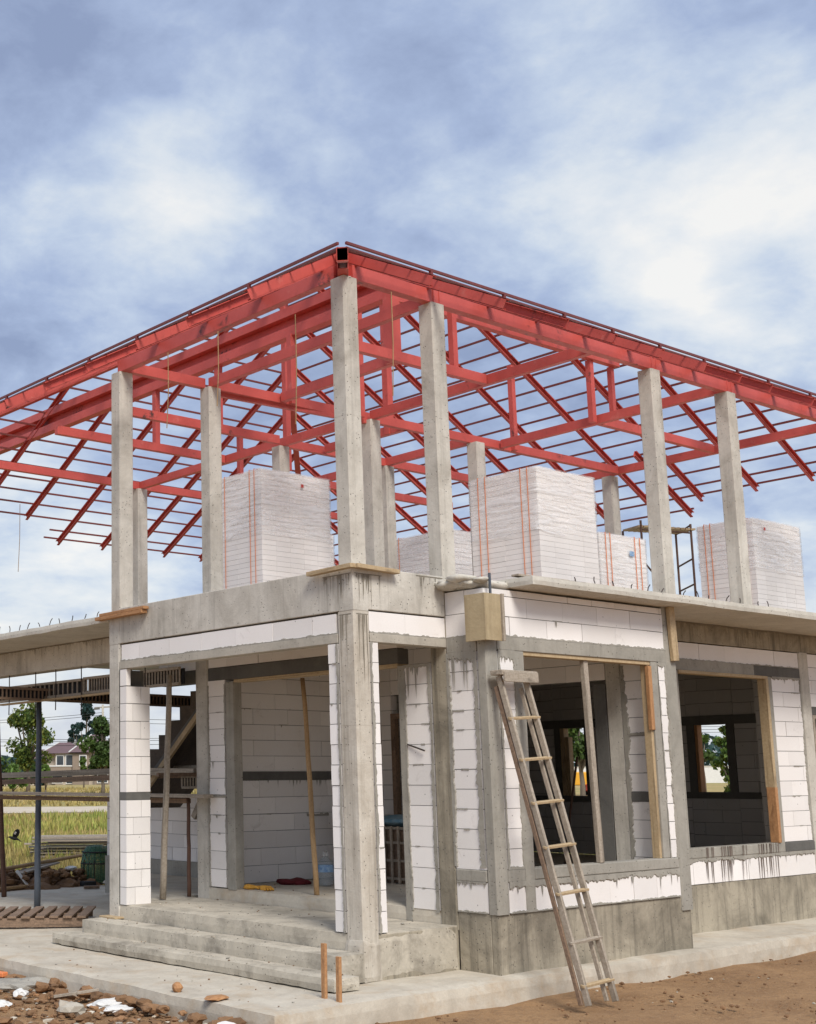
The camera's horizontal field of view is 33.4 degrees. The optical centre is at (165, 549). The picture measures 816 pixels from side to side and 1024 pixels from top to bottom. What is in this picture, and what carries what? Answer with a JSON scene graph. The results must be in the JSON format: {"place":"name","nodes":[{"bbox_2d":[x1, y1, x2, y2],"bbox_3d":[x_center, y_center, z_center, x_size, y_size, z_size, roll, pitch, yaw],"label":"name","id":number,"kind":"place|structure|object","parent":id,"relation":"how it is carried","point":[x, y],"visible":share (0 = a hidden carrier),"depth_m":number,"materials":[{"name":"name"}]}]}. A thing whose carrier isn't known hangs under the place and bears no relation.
{"place":"outdoors","nodes":[
{"label":"outdoors","id":0,"kind":"place"},
{"bbox_2d":[3,806,106,812],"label":"dirt road","id":1,"kind":"structure","parent":0,"point":[45,809],"depth_m":76.63,"materials":[{"name":"beige soil"}]},
{"bbox_2d":[43,734,109,784],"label":"distant house","id":2,"kind":"structure","parent":0,"point":[66,757],"depth_m":226.78,"materials":[{"name":"beige tile"}]},
{"bbox_2d":[56,755,63,764],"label":"window","id":3,"kind":"structure","parent":2,"relation":"in","point":[59,758],"depth_m":226.90,"materials":[{"name":"white glass"}]},
{"bbox_2d":[65,754,71,764],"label":"window","id":4,"kind":"structure","parent":2,"relation":"in","point":[68,757],"depth_m":226.90,"materials":[{"name":"white paint"}]},
{"bbox_2d":[79,755,86,765],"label":"window","id":5,"kind":"structure","parent":2,"relation":"in","point":[80,756],"depth_m":226.40,"materials":[{"name":"white paint"}]},
{"bbox_2d":[3,786,595,884],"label":"field grass","id":6,"kind":"structure","parent":0,"point":[17,852],"depth_m":49.98,"materials":[{"name":"green plant"}]},
{"bbox_2d":[0,783,815,1023],"bbox_3d":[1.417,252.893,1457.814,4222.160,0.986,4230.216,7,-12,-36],"label":"ground","id":7,"kind":"structure","parent":0,"point":[772,993],"depth_m":12.35,"materials":[{"name":"brown soil"}]},
{"bbox_2d":[0,1000,12,1006],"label":"stone","id":8,"kind":"object","parent":7,"relation":"on","point":[3,1003],"visible":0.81,"depth_m":12.14,"materials":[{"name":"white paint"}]},
{"bbox_2d":[1,756,20,785],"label":"leafy tree","id":9,"kind":"object","parent":7,"relation":"on","point":[6,762],"visible":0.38,"depth_m":195.81,"materials":[{"name":"green plant"}]},
{"bbox_2d":[7,829,21,841],"bbox_3d":[-2.885,5.465,25.255,0.264,0.244,0.159,4,-11,-23],"label":"black bird","id":10,"kind":"object","parent":7,"relation":"on","point":[15,834],"visible":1,"depth_m":25.24},
{"bbox_2d":[5,762,27,791],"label":"leafy tree","id":11,"kind":"object","parent":7,"relation":"on","point":[13,767],"visible":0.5,"depth_m":98.30,"materials":[{"name":"green plant"}]},
{"bbox_2d":[13,988,28,996],"bbox_3d":[-1.398,4.284,12.744,0.156,0.103,0.143,0,-10,-3],"label":"stone","id":12,"kind":"object","parent":7,"relation":"on","point":[21,992],"visible":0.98,"depth_m":12.70,"materials":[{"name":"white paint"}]},
{"bbox_2d":[0,977,49,992],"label":"concrete lump","id":13,"kind":"object","parent":7,"relation":"on","point":[7,985],"visible":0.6,"depth_m":13.21,"materials":[{"name":"grey concrete"}]},
{"bbox_2d":[4,703,55,791],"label":"leafy tree","id":14,"kind":"object","parent":7,"relation":"on","point":[24,754],"visible":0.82,"depth_m":118.09,"materials":[{"name":"green plant"}]},
{"bbox_2d":[22,759,43,785],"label":"leafy tree","id":15,"kind":"object","parent":7,"relation":"on","point":[33,770],"visible":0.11,"depth_m":206.34,"materials":[{"name":"green plant"}]},
{"bbox_2d":[41,764,52,795],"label":"leafy tree","id":16,"kind":"object","parent":7,"relation":"on","point":[45,767],"visible":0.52,"depth_m":103.26,"materials":[{"name":"green plant"}]},
{"bbox_2d":[0,867,102,891],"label":"dirt mound","id":17,"kind":"object","parent":7,"relation":"on","point":[54,879],"visible":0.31,"depth_m":23.34,"materials":[{"name":"red soil"}]},
{"bbox_2d":[15,870,27,884],"bbox_3d":[-2.485,5.749,23.019,0.268,0.317,0.090,-2,-10,10],"label":"loose plank","id":18,"kind":"object","parent":17,"relation":"on","point":[20,876],"visible":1,"depth_m":23.00,"materials":[{"name":"white paint"}]},
{"bbox_2d":[16,862,59,874],"bbox_3d":[-2.336,5.769,23.940,0.220,0.139,1.391,-5,-11,23],"label":"loose plank","id":19,"kind":"object","parent":17,"relation":"on","point":[28,870],"visible":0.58,"depth_m":23.90,"materials":[{"name":"grey wood"}]},
{"bbox_2d":[0,851,102,871],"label":"bamboo pole","id":20,"kind":"object","parent":17,"relation":"on","point":[13,867],"visible":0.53,"depth_m":24.25,"materials":[{"name":"brown wood"}]},
{"bbox_2d":[64,866,76,870],"bbox_3d":[-1.746,5.900,24.417,0.253,0.110,0.173,7,-12,-36],"label":"plastic bag","id":21,"kind":"object","parent":17,"relation":"on","point":[71,868],"visible":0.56,"depth_m":24.37,"materials":[{"name":"white paint"}]},
{"bbox_2d":[24,834,106,857],"bbox_3d":[-2.109,7.450,32.771,2.741,0.682,1.437,0,-10,0],"label":"timber stack","id":22,"kind":"object","parent":7,"relation":"on","point":[49,841],"visible":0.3,"depth_m":32.47,"materials":[{"name":"grey wood"}]},
{"bbox_2d":[67,724,79,744],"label":"leafy tree","id":23,"kind":"object","parent":7,"relation":"on","point":[72,732],"visible":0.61,"depth_m":287.13,"materials":[{"name":"green plant"}]},
{"bbox_2d":[2,705,158,786],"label":"utility pole","id":24,"kind":"object","parent":7,"relation":"on","point":[98,708],"visible":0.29,"depth_m":130.42,"materials":[{"name":"concrete"}]},
{"bbox_2d":[79,757,86,787],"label":"leafy tree","id":25,"kind":"object","parent":7,"relation":"on","point":[83,760],"visible":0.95,"depth_m":147.91,"materials":[{"name":"green plant"}]},
{"bbox_2d":[75,703,95,744],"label":"leafy tree","id":26,"kind":"object","parent":7,"relation":"on","point":[87,709],"visible":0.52,"depth_m":297.05,"materials":[{"name":"green plant"}]},
{"bbox_2d":[76,715,109,792],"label":"leafy tree","id":27,"kind":"object","parent":7,"relation":"on","point":[100,748],"visible":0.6,"depth_m":108.15,"materials":[{"name":"green plant"}]},
{"bbox_2d":[86,997,121,1008],"bbox_3d":[-0.508,4.181,12.173,0.489,0.096,0.252,7,-12,-36],"label":"plastic scrap","id":28,"kind":"object","parent":7,"relation":"on","point":[102,1003],"visible":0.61,"depth_m":12.06,"materials":[{"name":"white paint"}]},
{"bbox_2d":[103,1004,132,1012],"bbox_3d":[-0.440,4.128,11.851,0.306,0.081,0.191,7,-12,-36],"label":"plastic scrap","id":29,"kind":"object","parent":7,"relation":"on","point":[115,1008],"visible":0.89,"depth_m":11.80,"materials":[{"name":"white paint"}]},
{"bbox_2d":[0,884,412,1023],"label":"mortar crumbs","id":30,"kind":"object","parent":7,"relation":"on","point":[143,1004],"visible":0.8,"depth_m":12.11,"materials":[{"name":"grey concrete"}]},
{"bbox_2d":[1,733,727,771],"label":"wood","id":31,"kind":"object","parent":7,"relation":"on","point":[711,746],"visible":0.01,"depth_m":337.76,"materials":[{"name":"green plant"}]},
{"bbox_2d":[0,885,815,1023],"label":"concrete apron","id":32,"kind":"object","parent":7,"relation":"on","point":[425,996],"visible":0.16,"depth_m":12.81,"materials":[{"name":"grey concrete"}]},
{"bbox_2d":[0,739,6,896],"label":"scaffold pole","id":33,"kind":"object","parent":32,"relation":"on","point":[3,871],"visible":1,"depth_m":21.54,"materials":[{"name":"metal"}]},
{"bbox_2d":[0,884,28,890],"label":"bamboo pole","id":34,"kind":"object","parent":32,"relation":"on","point":[15,887],"visible":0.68,"depth_m":22.75,"materials":[{"name":"brown wood"}]},
{"bbox_2d":[34,702,41,906],"bbox_3d":[-1.918,3.813,19.851,0.099,3.051,0.100,7,-12,-36],"label":"scaffold pole","id":35,"kind":"object","parent":32,"relation":"on","point":[37,875],"visible":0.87,"depth_m":19.79,"materials":[{"name":"grey metal"}]},
{"bbox_2d":[0,906,95,927],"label":"wooden pallet","id":36,"kind":"object","parent":32,"relation":"on","point":[40,916],"visible":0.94,"depth_m":16.97,"materials":[{"name":"brown wood"}]},
{"bbox_2d":[80,881,95,885],"bbox_3d":[-1.387,5.952,23.537,0.240,0.080,0.180,7,-12,-36],"label":"black tray","id":37,"kind":"object","parent":32,"relation":"on","point":[85,883],"visible":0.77,"depth_m":23.48,"materials":[{"name":"plastic"}]},
{"bbox_2d":[84,885,99,888],"bbox_3d":[-1.286,5.849,22.884,0.269,0.050,0.090,2,-10,-15],"label":"brick piece","id":38,"kind":"object","parent":32,"relation":"on","point":[92,887],"visible":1,"depth_m":22.85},
{"bbox_2d":[81,845,106,883],"bbox_3d":[-1.250,5.760,24.195,0.634,0.680,0.634,7,-12,-36],"label":"net basket","id":39,"kind":"object","parent":32,"relation":"on","point":[97,853],"visible":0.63,"depth_m":23.97,"materials":[{"name":"green plastic"}]},
{"bbox_2d":[172,982,182,991],"bbox_3d":[0.104,3.951,11.913,0.096,0.100,0.099,7,-12,-36],"label":"brick fragment","id":40,"kind":"object","parent":32,"relation":"on","point":[177,986],"visible":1,"depth_m":11.88,"materials":[{"name":"brown brick"}]},
{"bbox_2d":[204,994,228,1000],"bbox_3d":[0.428,3.878,11.416,0.267,0.049,0.175,7,-12,-36],"label":"brick fragment","id":41,"kind":"object","parent":32,"relation":"on","point":[218,997],"visible":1,"depth_m":11.37,"materials":[{"name":"brown brick"}]},
{"bbox_2d":[321,943,327,998],"bbox_3d":[1.375,3.755,11.463,0.050,0.651,0.060,7,-12,-36],"label":"timber stake","id":42,"kind":"object","parent":32,"relation":"on","point":[324,989],"visible":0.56,"depth_m":11.47,"materials":[{"name":"brown wood"}]},
{"bbox_2d":[336,956,341,1002],"bbox_3d":[1.479,3.770,11.286,0.050,0.562,0.055,7,-12,-36],"label":"timber stake","id":43,"kind":"object","parent":32,"relation":"on","point":[338,979],"visible":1,"depth_m":11.29,"materials":[{"name":"brown wood"}]},
{"bbox_2d":[0,241,815,992],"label":"unfinished house","id":44,"kind":"structure","parent":7,"relation":"on","point":[672,855],"depth_m":15.77,"materials":[{"name":"concrete"}]},
{"bbox_2d":[18,528,19,570],"bbox_3d":[-2.778,-0.220,25.002,0.032,1.300,0.025,-2,-10,8],"label":"hanging cord","id":45,"kind":"object","parent":44,"relation":"hanging from","point":[19,548],"visible":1,"depth_m":24.98,"materials":[{"name":"grey fabric"}]},
{"bbox_2d":[35,672,35,718],"bbox_3d":[-1.906,2.130,19.331,0.020,0.710,0.014,7,-12,-36],"label":"tie rod","id":46,"kind":"object","parent":44,"relation":"hanging from","point":[35,702],"visible":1,"depth_m":19.31,"materials":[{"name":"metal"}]},
{"bbox_2d":[0,678,85,702],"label":"slatted formwork","id":47,"kind":"object","parent":44,"relation":"attached to","point":[66,688],"visible":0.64,"depth_m":19.08,"materials":[{"name":"black wood"}]},
{"bbox_2d":[0,686,190,706],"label":"slatted formwork","id":48,"kind":"object","parent":47,"relation":"attached to","point":[25,694],"visible":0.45,"depth_m":19.50,"materials":[{"name":"black wood"}]},
{"bbox_2d":[55,670,55,709],"bbox_3d":[-1.575,1.998,18.904,0.020,0.598,0.014,7,-12,-36],"label":"tie rod","id":49,"kind":"object","parent":44,"relation":"hanging from","point":[55,689],"visible":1,"depth_m":18.90,"materials":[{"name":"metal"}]},
{"bbox_2d":[81,666,81,714],"bbox_3d":[-1.175,1.954,18.368,0.020,0.698,0.014,7,-12,-36],"label":"tie rod","id":50,"kind":"object","parent":44,"relation":"hanging from","point":[81,690],"visible":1,"depth_m":18.36,"materials":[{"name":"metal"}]},
{"bbox_2d":[99,915,123,918],"bbox_3d":[-0.594,4.321,15.549,0.240,0.020,0.330,7,-12,-36],"label":"board offcut","id":51,"kind":"object","parent":44,"relation":"on","point":[111,917],"visible":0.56,"depth_m":15.47,"materials":[{"name":"beige wood"}]},
{"bbox_2d":[95,606,148,620],"bbox_3d":[-0.541,0.775,15.952,0.090,0.084,1.010,7,-12,-36],"label":"formwork board","id":52,"kind":"object","parent":44,"relation":"on","point":[138,610],"visible":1,"depth_m":15.88,"materials":[{"name":"brown wood"}]},
{"bbox_2d":[83,666,184,693],"bbox_3d":[-0.461,1.764,17.701,0.115,0.235,2.232,7,-12,-36],"label":"slatted formwork","id":53,"kind":"object","parent":44,"relation":"attached to","point":[101,683],"visible":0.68,"depth_m":17.33,"materials":[{"name":"brown wood"}]},
{"bbox_2d":[0,692,109,705],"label":"loose plank","id":54,"kind":"object","parent":53,"relation":"attached to","point":[61,698],"visible":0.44,"depth_m":18.84,"materials":[{"name":"brown wood"}]},
{"bbox_2d":[159,675,171,898],"bbox_3d":[-0.005,2.926,16.391,0.192,2.743,0.092,7,-12,-36],"label":"prop pole","id":55,"kind":"object","parent":44,"relation":"on","point":[164,841],"visible":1,"depth_m":16.36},
{"bbox_2d":[166,356,168,427],"bbox_3d":[0.018,-1.898,15.759,0.032,0.930,0.025,-2,-10,8],"label":"hanging cord","id":56,"kind":"object","parent":44,"relation":"hanging from","point":[168,391],"visible":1,"depth_m":15.76,"materials":[{"name":"brown fabric"}]},
{"bbox_2d":[186,798,190,896],"bbox_3d":[0.286,3.724,16.570,0.056,1.222,0.054,7,-12,-36],"label":"prop pole","id":57,"kind":"object","parent":44,"relation":"on","point":[188,853],"visible":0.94,"depth_m":16.54,"materials":[{"name":"metal"}]},
{"bbox_2d":[0,795,190,802],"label":"scaffold rail","id":58,"kind":"object","parent":57,"relation":"attached to","point":[107,799],"visible":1,"depth_m":18.79,"materials":[{"name":"brown wood"}]},
{"bbox_2d":[0,791,213,797],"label":"scaffold plank","id":59,"kind":"object","parent":58,"relation":"on","point":[108,794],"visible":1,"depth_m":18.22,"materials":[{"name":"wood"}]},
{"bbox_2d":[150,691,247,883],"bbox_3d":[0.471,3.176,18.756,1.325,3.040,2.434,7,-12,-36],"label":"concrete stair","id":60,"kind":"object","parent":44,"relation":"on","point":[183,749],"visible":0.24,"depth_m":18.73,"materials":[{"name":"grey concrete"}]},
{"bbox_2d":[2,765,196,777],"bbox_3d":[-1.290,3.520,20.855,0.060,0.190,7.252,7,-12,-37],"label":"scaffold rail","id":61,"kind":"object","parent":60,"relation":"attached to","point":[61,773],"visible":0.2,"depth_m":21.19,"materials":[{"name":"grey wood"}]},
{"bbox_2d":[2,771,196,784],"bbox_3d":[-1.509,3.597,20.675,0.070,0.230,7.256,7,-12,-38],"label":"scaffold rail","id":62,"kind":"object","parent":60,"relation":"attached to","point":[63,779],"visible":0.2,"depth_m":20.76,"materials":[{"name":"wood"}]},
{"bbox_2d":[156,773,196,776],"bbox_3d":[0.635,3.048,17.898,1.901,0.050,0.050,7,-12,-38],"label":"scaffold rail","id":63,"kind":"object","parent":62,"relation":"attached to","point":[176,774],"visible":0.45,"depth_m":17.50,"materials":[{"name":"brown wood"}]},
{"bbox_2d":[181,776,196,788],"bbox_3d":[0.818,3.210,18.258,1.226,0.185,0.115,-2,-10,11],"label":"slatted formwork","id":64,"kind":"object","parent":62,"relation":"attached to","point":[188,782],"visible":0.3,"depth_m":18.32,"materials":[{"name":"brown wood"}]},
{"bbox_2d":[217,331,218,405],"bbox_3d":[0.587,-2.056,15.014,0.032,0.880,0.025,-2,-10,8],"label":"hanging cord","id":65,"kind":"object","parent":44,"relation":"hanging from","point":[218,368],"visible":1,"depth_m":15.01,"materials":[{"name":"beige fabric"}]},
{"bbox_2d":[243,884,273,890],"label":"work gloves","id":66,"kind":"object","parent":44,"relation":"on","point":[261,887],"visible":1,"depth_m":15.74,"materials":[{"name":"yellow fabric"}]},
{"bbox_2d":[222,468,331,588],"bbox_3d":[1.613,0.144,19.835,1.401,2.440,1.137,7,-12,-36],"label":"block pack","id":67,"kind":"object","parent":44,"relation":"on","point":[276,525],"visible":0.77,"depth_m":19.44,"materials":[{"name":"white brick"}]},
{"bbox_2d":[276,877,311,884],"bbox_3d":[1.606,4.178,16.609,0.418,0.101,0.385,2,-10,-12],"label":"red cloth","id":68,"kind":"object","parent":44,"relation":"on","point":[297,881],"visible":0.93,"depth_m":16.46,"materials":[{"name":"red fabric"}]},
{"bbox_2d":[295,314,296,423],"bbox_3d":[1.367,-1.903,13.931,0.032,1.200,0.025,-2,-10,8],"label":"hanging cord","id":69,"kind":"object","parent":44,"relation":"hanging from","point":[296,371],"visible":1,"depth_m":13.93,"materials":[{"name":"beige fabric"}]},
{"bbox_2d":[300,678,319,894],"bbox_3d":[1.686,2.742,15.468,0.070,2.507,0.546,1,-10,-6],"label":"prop pole","id":70,"kind":"object","parent":44,"relation":"on","point":[311,803],"visible":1,"depth_m":15.43,"materials":[{"name":"brown wood"}]},
{"bbox_2d":[318,850,333,871],"bbox_3d":[1.967,3.923,16.288,0.202,0.434,0.202,7,-12,-36],"label":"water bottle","id":71,"kind":"object","parent":44,"relation":"on","point":[325,867],"visible":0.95,"depth_m":16.21,"materials":[{"name":"blue plastic"}]},
{"bbox_2d":[330,535,334,566],"bbox_3d":[2.017,0.803,22.736,1.343,2.120,1.239,7,-12,-36],"label":"block pack","id":72,"kind":"object","parent":44,"relation":"on","point":[332,551],"visible":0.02,"depth_m":22.75,"materials":[{"name":"white concrete"}]},
{"bbox_2d":[306,563,399,576],"bbox_3d":[1.876,0.229,13.264,0.668,0.057,0.658,7,-12,-36],"label":"formwork board","id":73,"kind":"object","parent":44,"relation":"attached to","point":[352,565],"visible":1,"depth_m":13.03,"materials":[{"name":"beige wood"}]},
{"bbox_2d":[391,292,393,395],"bbox_3d":[2.363,-2.150,13.805,0.032,1.130,0.025,-2,-10,8],"label":"hanging cord","id":74,"kind":"object","parent":44,"relation":"hanging from","point":[393,349],"visible":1,"depth_m":13.79,"materials":[{"name":"brown fabric"}]},
{"bbox_2d":[383,825,404,883],"bbox_3d":[3.003,3.887,16.903,0.620,0.705,0.820,7,-12,-36],"label":"bamboo crate","id":75,"kind":"object","parent":44,"relation":"on","point":[394,854],"visible":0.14,"depth_m":16.61,"materials":[{"name":"wood"}]},
{"bbox_2d":[384,814,402,826],"bbox_3d":[3.006,3.475,16.929,0.613,0.167,0.745,7,-12,-36],"label":"folded sack","id":76,"kind":"object","parent":75,"relation":"on","point":[394,820],"visible":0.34,"depth_m":16.71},
{"bbox_2d":[407,744,424,750],"bbox_3d":[2.606,2.065,13.775,0.018,0.085,0.255,6,-12,-32],"label":"steel bar","id":77,"kind":"object","parent":44,"relation":"attached to","point":[415,747],"visible":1,"depth_m":13.76,"materials":[{"name":"grey metal"}]},
{"bbox_2d":[397,530,472,575],"bbox_3d":[5.042,0.907,23.758,1.545,2.220,1.598,7,-12,-36],"label":"block pack","id":78,"kind":"object","parent":44,"relation":"on","point":[412,554],"visible":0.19,"depth_m":23.30,"materials":[{"name":"white concrete"}]},
{"bbox_2d":[464,592,505,641],"bbox_3d":[3.200,0.685,13.258,0.275,0.475,0.285,7,-12,-36],"label":"formwork box","id":79,"kind":"object","parent":44,"relation":"attached to","point":[484,615],"visible":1,"depth_m":13.18,"materials":[{"name":"beige wood"}]},
{"bbox_2d":[488,573,491,592],"bbox_3d":[3.252,0.339,13.266,0.020,0.210,0.020,7,-12,-36],"label":"steel angle","id":80,"kind":"object","parent":44,"relation":"attached to","point":[489,582],"visible":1,"depth_m":13.26,"materials":[{"name":"grey metal"}]},
{"bbox_2d":[468,466,599,583],"bbox_3d":[5.388,0.093,19.285,1.371,2.300,1.238,7,-12,-36],"label":"block pack","id":81,"kind":"object","parent":44,"relation":"on","point":[537,521],"visible":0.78,"depth_m":18.89,"materials":[{"name":"white brick"}]},
{"bbox_2d":[511,574,564,579],"bbox_3d":[3.887,0.300,13.697,0.781,0.029,0.100,6,-12,-33],"label":"loose plank","id":82,"kind":"object","parent":44,"relation":"on","point":[519,575],"visible":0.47,"depth_m":13.50,"materials":[{"name":"grey wood"}]},
{"bbox_2d":[560,729,575,795],"bbox_3d":[6.927,3.666,22.789,0.140,1.143,0.149,7,-12,-36],"label":"window frame","id":83,"kind":"structure","parent":44,"relation":"in","point":[567,761],"depth_m":22.75,"materials":[{"name":"brown wood"}]},
{"bbox_2d":[564,757,577,863],"bbox_3d":[6.123,3.939,19.962,0.308,1.599,0.038,-6,-11,31],"label":"steel rod","id":84,"kind":"object","parent":44,"relation":"on","point":[573,786],"visible":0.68,"depth_m":19.97,"materials":[{"name":"brown metal"}]},
{"bbox_2d":[523,652,661,862],"bbox_3d":[4.532,2.222,14.045,2.234,2.158,0.125,7,-12,-36],"label":"window frame","id":85,"kind":"structure","parent":44,"relation":"in","point":[645,670],"depth_m":14.47,"materials":[{"name":"brown wood"}]},
{"bbox_2d":[597,532,648,589],"bbox_3d":[6.756,0.656,20.667,1.238,1.640,1.058,7,-12,-36],"label":"block pack","id":86,"kind":"object","parent":44,"relation":"on","point":[621,561],"visible":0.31,"depth_m":20.32,"materials":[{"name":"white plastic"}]},
{"bbox_2d":[665,607,678,660],"bbox_3d":[5.796,0.967,15.122,0.140,0.622,0.045,7,-12,-36],"label":"pilaster board","id":87,"kind":"object","parent":44,"relation":"attached to","point":[672,634],"visible":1,"depth_m":15.10,"materials":[{"name":"beige wood"}]},
{"bbox_2d":[694,725,705,791],"bbox_3d":[8.427,3.298,20.849,0.120,1.038,0.049,7,-12,-36],"label":"window frame","id":88,"kind":"structure","parent":44,"relation":"in","point":[697,728],"depth_m":20.82,"materials":[{"name":"brown wood"}]},
{"bbox_2d":[677,670,781,842],"bbox_3d":[7.157,2.663,16.842,2.070,2.165,0.130,7,-12,-36],"label":"window frame","id":89,"kind":"structure","parent":44,"relation":"in","point":[762,681],"depth_m":17.38,"materials":[{"name":"brown wood"}]},
{"bbox_2d":[697,518,805,610],"bbox_3d":[9.621,0.611,21.637,1.491,2.020,1.008,7,-12,-36],"label":"block pack","id":90,"kind":"object","parent":44,"relation":"on","point":[775,564],"visible":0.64,"depth_m":21.36,"materials":[{"name":"white brick"}]},
{"bbox_2d":[812,715,815,752],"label":"window frame","id":91,"kind":"structure","parent":44,"relation":"in","point":[813,716],"depth_m":18.15,"materials":[{"name":"beige wood"}]},
{"bbox_2d":[0,955,815,1023],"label":"rubble","id":92,"kind":"object","parent":7,"relation":"on","point":[66,1006],"visible":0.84,"depth_m":11.79,"materials":[{"name":"brown stone"}]},
{"bbox_2d":[0,971,7,977],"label":"clay shard","id":93,"kind":"object","parent":92,"relation":"on","point":[3,974],"visible":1,"depth_m":13.77,"materials":[{"name":"orange ceramic"}]},
{"bbox_2d":[54,988,98,997],"bbox_3d":[-0.851,4.221,12.570,0.433,0.084,0.030,0,-10,-1],"label":"wood stick","id":94,"kind":"object","parent":92,"relation":"on","point":[76,993],"visible":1,"depth_m":12.56,"materials":[{"name":"brown wood"}]},
{"bbox_2d":[490,669,618,1006],"bbox_3d":[3.695,2.687,12.635,0.556,3.094,0.876,7,-12,-36],"label":"wooden ladder","id":95,"kind":"object","parent":7,"relation":"on","point":[526,678],"visible":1,"depth_m":12.60,"materials":[{"name":"wood"}]},
{"bbox_2d":[568,728,585,795],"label":"leafy tree","id":96,"kind":"object","parent":7,"relation":"on","point":[576,735],"visible":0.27,"depth_m":73.57,"materials":[{"name":"green plant"}]},
{"bbox_2d":[574,766,728,782],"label":"boundary wall","id":97,"kind":"structure","parent":7,"relation":"on","point":[713,776],"depth_m":165.50,"materials":[{"name":"white paint"}]},
{"bbox_2d":[701,727,715,791],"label":"leafy tree","id":98,"kind":"object","parent":7,"relation":"on","point":[709,755],"visible":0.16,"depth_m":93.68,"materials":[{"name":"green plant"}]},
{"bbox_2d":[710,725,729,791],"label":"leafy tree","id":99,"kind":"object","parent":7,"relation":"on","point":[721,743],"visible":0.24,"depth_m":61.13,"materials":[{"name":"green plant"}]},
{"bbox_2d":[0,0,815,764],"label":"sky","id":100,"kind":"structure","parent":0,"point":[643,168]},
{"bbox_2d":[575,772,586,794],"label":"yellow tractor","id":101,"kind":"object","parent":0,"point":[577,781],"visible":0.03,"depth_m":98.46,"materials":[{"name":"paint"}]},
{"bbox_2d":[622,520,696,596],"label":"scaffold tower","id":102,"kind":"structure","parent":0,"point":[675,531],"depth_m":23.36,"materials":[{"name":"metal"}]}
]}

